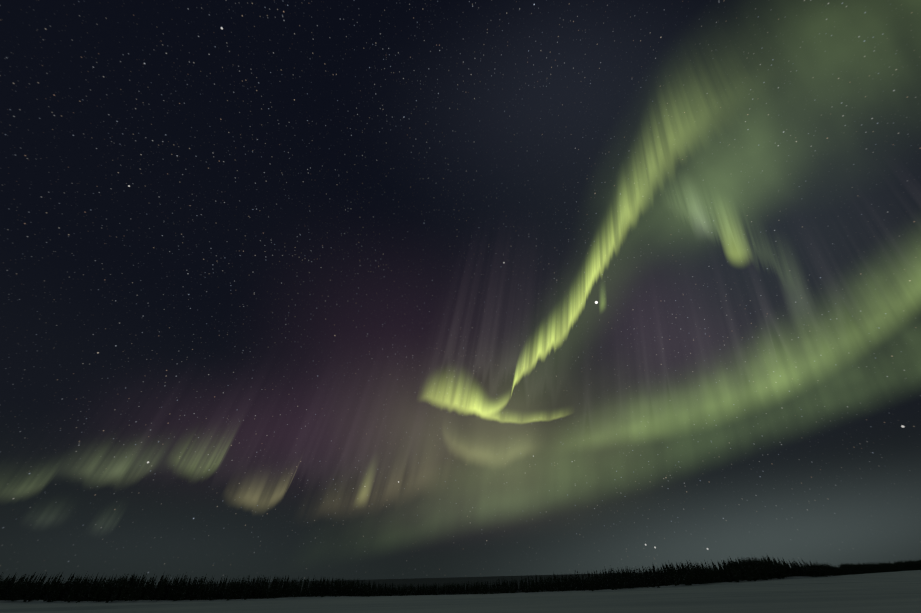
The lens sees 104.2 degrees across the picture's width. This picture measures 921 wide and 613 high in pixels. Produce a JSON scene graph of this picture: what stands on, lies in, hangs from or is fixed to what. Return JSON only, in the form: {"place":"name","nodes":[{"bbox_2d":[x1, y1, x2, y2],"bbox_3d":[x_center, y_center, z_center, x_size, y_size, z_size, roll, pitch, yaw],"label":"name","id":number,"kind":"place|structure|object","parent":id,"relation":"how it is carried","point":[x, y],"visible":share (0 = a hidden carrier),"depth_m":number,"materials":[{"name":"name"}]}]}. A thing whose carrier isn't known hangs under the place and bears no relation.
{"place":"outdoors","nodes":[
{"label":"outdoors","id":0,"kind":"place"},
{"bbox_2d":[23,567,834,600],"bbox_3d":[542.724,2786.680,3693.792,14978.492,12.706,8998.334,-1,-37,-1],"label":"forest floor","id":1,"kind":"structure","parent":0,"point":[461,581],"depth_m":405.71,"materials":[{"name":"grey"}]},
{"bbox_2d":[0,555,920,602],"bbox_3d":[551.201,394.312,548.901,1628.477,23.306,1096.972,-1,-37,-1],"label":"tree line","id":2,"kind":"object","parent":1,"relation":"on","point":[131,589],"visible":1,"depth_m":125.93,"materials":[{"name":"black plant"}]},
{"bbox_2d":[0,570,909,602],"bbox_3d":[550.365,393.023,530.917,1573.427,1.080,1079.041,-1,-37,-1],"label":"shoreline","id":3,"kind":"structure","parent":0,"point":[380,597],"depth_m":104.40,"materials":[{"name":"black"}]},
{"bbox_2d":[0,570,920,612],"bbox_3d":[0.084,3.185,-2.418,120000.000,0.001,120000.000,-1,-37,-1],"label":"snowy ground","id":4,"kind":"structure","parent":0,"point":[892,592],"depth_m":72.52,"materials":[{"name":"white snow"}]},
{"bbox_2d":[0,0,920,585],"label":"sky","id":5,"kind":"structure","parent":0,"point":[316,289],"materials":[{"name":"black"}]}
]}

